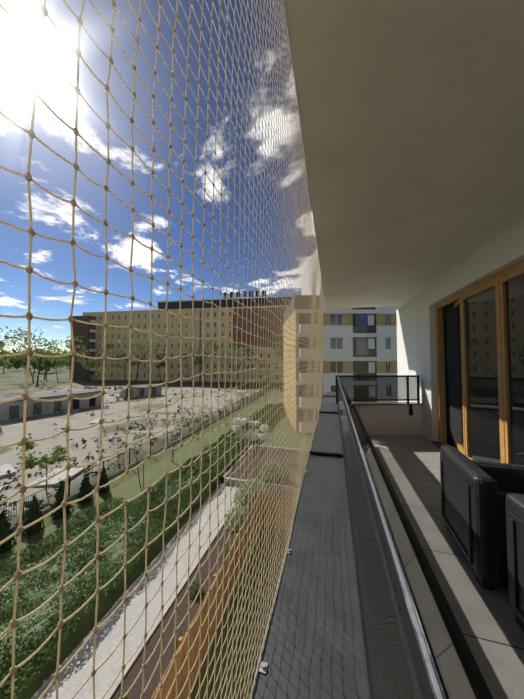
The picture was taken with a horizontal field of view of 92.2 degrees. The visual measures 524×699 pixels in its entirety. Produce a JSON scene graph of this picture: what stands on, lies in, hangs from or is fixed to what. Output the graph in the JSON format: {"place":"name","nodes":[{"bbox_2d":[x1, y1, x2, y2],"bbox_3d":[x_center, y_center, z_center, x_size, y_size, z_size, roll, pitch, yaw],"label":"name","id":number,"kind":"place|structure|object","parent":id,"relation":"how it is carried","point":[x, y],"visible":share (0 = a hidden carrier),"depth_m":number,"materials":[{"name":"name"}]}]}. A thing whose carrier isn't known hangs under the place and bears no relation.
{"place":"outdoors","nodes":[
{"label":"outdoors","id":0,"kind":"place"},
{"bbox_2d":[36,484,243,698],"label":"garden path","id":1,"kind":"structure","parent":0,"point":[75,674],"depth_m":8.73,"materials":[{"name":"white concrete"}]},
{"bbox_2d":[0,394,311,698],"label":"garden lawn","id":2,"kind":"structure","parent":0,"point":[157,466],"depth_m":18.79,"materials":[{"name":"green plant"}]},
{"bbox_2d":[0,467,109,552],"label":"conifer trees","id":3,"kind":"object","parent":2,"relation":"on","point":[34,513],"visible":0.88,"depth_m":13.22,"materials":[{"name":"green plant"}]},
{"bbox_2d":[0,403,284,698],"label":"hedge","id":4,"kind":"object","parent":2,"relation":"on","point":[38,587],"visible":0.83,"depth_m":10.34,"materials":[{"name":"green plant"}]},
{"bbox_2d":[0,364,312,678],"bbox_3d":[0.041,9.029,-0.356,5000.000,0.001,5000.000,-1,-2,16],"label":"ground","id":5,"kind":"structure","parent":0,"point":[12,380],"depth_m":35.48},
{"bbox_2d":[0,340,69,371],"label":"trees","id":6,"kind":"object","parent":5,"relation":"on","point":[8,362],"depth_m":162.49,"materials":[{"name":"green plant"}]},
{"bbox_2d":[0,389,101,420],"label":"building","id":7,"kind":"structure","parent":5,"relation":"on","point":[12,410],"depth_m":40.91,"materials":[{"name":"concrete"}]},
{"bbox_2d":[0,395,221,491],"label":"rubble slabs","id":8,"kind":"structure","parent":5,"relation":"on","point":[5,468],"depth_m":19.38,"materials":[{"name":"concrete"}]},
{"bbox_2d":[0,385,262,518],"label":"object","id":9,"kind":"object","parent":5,"relation":"on","point":[72,464],"visible":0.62,"depth_m":27.26,"materials":[{"name":"green"}]},
{"bbox_2d":[0,389,263,525],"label":"black fence","id":10,"kind":"object","parent":5,"relation":"on","point":[142,448],"visible":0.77,"depth_m":20.16,"materials":[{"name":"black metal"}]},
{"bbox_2d":[10,393,265,530],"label":"black fence plinth","id":11,"kind":"structure","parent":5,"relation":"on","point":[48,509],"depth_m":20.95,"materials":[{"name":"black concrete"}]},
{"bbox_2d":[118,384,162,398],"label":"hut","id":12,"kind":"object","parent":5,"relation":"on","point":[142,392],"visible":0.75,"depth_m":59.23,"materials":[{"name":"concrete"}]},
{"bbox_2d":[0,326,282,490],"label":"trees","id":13,"kind":"object","parent":5,"relation":"on","point":[31,463],"materials":[{"name":"green plant"}]},
{"bbox_2d":[31,445,307,698],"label":"garden kerbs","id":14,"kind":"structure","parent":5,"relation":"on","point":[126,670],"depth_m":9.79,"materials":[{"name":"concrete"}]},
{"bbox_2d":[226,446,307,486],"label":"raised bed mulch","id":15,"kind":"object","parent":14,"relation":"in","point":[257,469],"depth_m":20.12,"materials":[{"name":"brown soil"}]},
{"bbox_2d":[111,488,273,698],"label":"soil bed","id":16,"kind":"object","parent":5,"relation":"on","point":[135,691],"depth_m":8.39,"materials":[{"name":"brown soil"}]},
{"bbox_2d":[117,446,307,698],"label":"shrub foliage","id":17,"kind":"object","parent":16,"relation":"on","point":[193,588],"visible":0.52,"depth_m":9.63,"materials":[{"name":"green plant"}]},
{"bbox_2d":[225,461,284,531],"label":"bushes","id":18,"kind":"object","parent":16,"relation":"on","point":[253,488],"visible":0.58,"depth_m":15.39,"materials":[{"name":"green plant"}]},
{"bbox_2d":[283,295,321,432],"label":"tan building","id":19,"kind":"structure","parent":5,"relation":"on","point":[293,371],"depth_m":31.61,"materials":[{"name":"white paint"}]},
{"bbox_3d":[2.923,0.629,-3.358,7.800,16.580,19.200,-1,-2,16],"label":"building wall","id":20,"kind":"object","parent":5,"relation":"on","visible":0},
{"bbox_2d":[341,416,523,698],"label":"balcony floor","id":21,"kind":"structure","parent":20,"relation":"on","point":[492,630],"depth_m":1.59,"materials":[{"name":"tile"}]},
{"bbox_2d":[337,376,492,698],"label":"railing frame","id":22,"kind":"object","parent":21,"relation":"on","point":[419,678],"visible":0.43,"depth_m":0.66,"materials":[{"name":"black metal"}]},
{"bbox_2d":[338,385,414,698],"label":"railing screen","id":23,"kind":"object","parent":22,"relation":"attached to","point":[387,644],"visible":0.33,"depth_m":0.59,"materials":[{"name":"black metal"}]},
{"bbox_2d":[338,378,442,698],"bbox_3d":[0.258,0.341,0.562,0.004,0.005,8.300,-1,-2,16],"label":"handrail","id":24,"kind":"object","parent":22,"relation":"attached to","point":[428,662],"visible":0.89,"depth_m":0.33,"materials":[{"name":"silver metal"}]},
{"bbox_2d":[338,377,483,698],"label":"glass railing","id":25,"kind":"object","parent":22,"relation":"in","point":[458,677],"visible":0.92,"depth_m":0.51,"materials":[{"name":"clear glass"}]},
{"bbox_2d":[431,441,442,449],"bbox_3d":[2.038,1.444,1.134,0.110,0.025,6.430,-1,-2,16],"label":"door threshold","id":26,"kind":"object","parent":21,"relation":"on","point":[438,444],"depth_m":4.10,"materials":[{"name":"grey concrete"}]},
{"bbox_2d":[440,445,523,590],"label":"chair","id":27,"kind":"object","parent":21,"relation":"on","point":[474,493],"visible":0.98,"depth_m":1.61,"materials":[{"name":"leather"}]},
{"bbox_2d":[505,493,523,631],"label":"chair","id":28,"kind":"object","parent":21,"relation":"on","point":[515,525],"visible":1,"depth_m":1.31,"materials":[{"name":"leather"}]},
{"bbox_3d":[0.351,1.193,1.441,0.256,0.548,10.100,-1,-2,16],"label":"parapet","id":29,"kind":"object","parent":21,"relation":"on","visible":0},
{"bbox_2d":[250,0,323,698],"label":"net border","id":30,"kind":"object","parent":29,"relation":"on","point":[262,667],"visible":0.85,"depth_m":0.94,"materials":[{"name":"beige fabric"}]},
{"bbox_2d":[396,215,523,442],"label":"balcony wall","id":31,"kind":"structure","parent":20,"relation":"attached to","point":[501,251],"depth_m":4.26,"materials":[{"name":"white paint"}]},
{"bbox_2d":[323,295,416,401],"bbox_3d":[2.144,-0.029,4.931,1.918,2.087,0.023,0,-2,-1],"label":"balcony netting","id":32,"kind":"object","parent":31,"relation":"attached to","point":[367,342],"visible":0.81,"depth_m":4.94,"materials":[{"name":"fabric"}]},
{"bbox_2d":[435,260,523,463],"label":"door frames","id":33,"kind":"structure","parent":31,"relation":"attached to","point":[497,281],"depth_m":2.79,"materials":[{"name":"brown wood"}]},
{"bbox_2d":[443,302,460,448],"bbox_3d":[2.206,0.295,1.127,0.001,2.320,6.430,-1,-2,16],"label":"dark door","id":34,"kind":"structure","parent":33,"relation":"in","point":[453,427],"depth_m":3.98,"materials":[{"name":"black glass"}]},
{"bbox_2d":[457,274,523,464],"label":"door glass","id":35,"kind":"object","parent":33,"relation":"in","point":[483,397],"visible":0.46,"depth_m":2.86,"materials":[{"name":"glass"}]},
{"bbox_2d":[0,0,315,353],"label":"sky","id":36,"kind":"structure","parent":0,"point":[51,216],"materials":[{"name":"blue"}]},
{"bbox_2d":[69,290,290,382],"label":"beige building","id":37,"kind":"structure","parent":0,"point":[95,333],"depth_m":99.99,"materials":[{"name":"beige paint"}]},
{"bbox_2d":[187,525,287,698],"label":"private garden lawn","id":38,"kind":"structure","parent":0,"point":[203,670],"depth_m":8.39,"materials":[{"name":"green plant"}]},
{"bbox_2d":[151,491,298,698],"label":"wood fence","id":39,"kind":"object","parent":38,"relation":"on","point":[180,660],"visible":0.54,"depth_m":8.11,"materials":[{"name":"brown wood"}]},
{"bbox_2d":[232,417,272,466],"bbox_3d":[-0.767,7.392,19.696,3.483,3.880,1.797,-1,-2,16],"label":"blossom tree","id":40,"kind":"object","parent":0,"point":[241,432],"depth_m":19.61,"materials":[{"name":"white plant"}]},
{"bbox_2d":[252,392,368,698],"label":"parapet cap","id":41,"kind":"object","parent":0,"point":[313,647],"visible":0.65,"depth_m":0.88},
{"bbox_2d":[301,250,402,415],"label":"white building","id":42,"kind":"structure","parent":0,"point":[365,361],"depth_m":31.23,"materials":[{"name":"white paint"}]},
{"bbox_2d":[348,405,422,434],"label":"end wall","id":43,"kind":"structure","parent":0,"point":[387,419],"depth_m":4.66,"materials":[{"name":"white paint"}]},
{"bbox_2d":[335,375,419,415],"bbox_3d":[2.174,0.853,4.687,1.579,0.734,0.125,0,-2,-1],"label":"end railing","id":44,"kind":"object","parent":43,"relation":"on","point":[400,386],"depth_m":4.74,"materials":[{"name":"black metal"}]},
{"bbox_2d":[352,402,422,404],"bbox_3d":[2.318,1.022,4.766,1.369,0.020,0.230,0,-2,-1],"label":"wall coping","id":45,"kind":"object","parent":43,"relation":"on","point":[382,403],"visible":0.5,"depth_m":4.72,"materials":[{"name":"grey metal"}]},
{"bbox_2d":[285,0,523,308],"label":"balcony ceiling","id":46,"kind":"structure","parent":0,"point":[412,117],"depth_m":1.40,"materials":[{"name":"white paint"}]},
{"bbox_2d":[0,0,322,698],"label":"safety net","id":47,"kind":"object","parent":46,"relation":"attached to","point":[314,357],"visible":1,"depth_m":0.39,"materials":[{"name":"fabric"}]}
]}

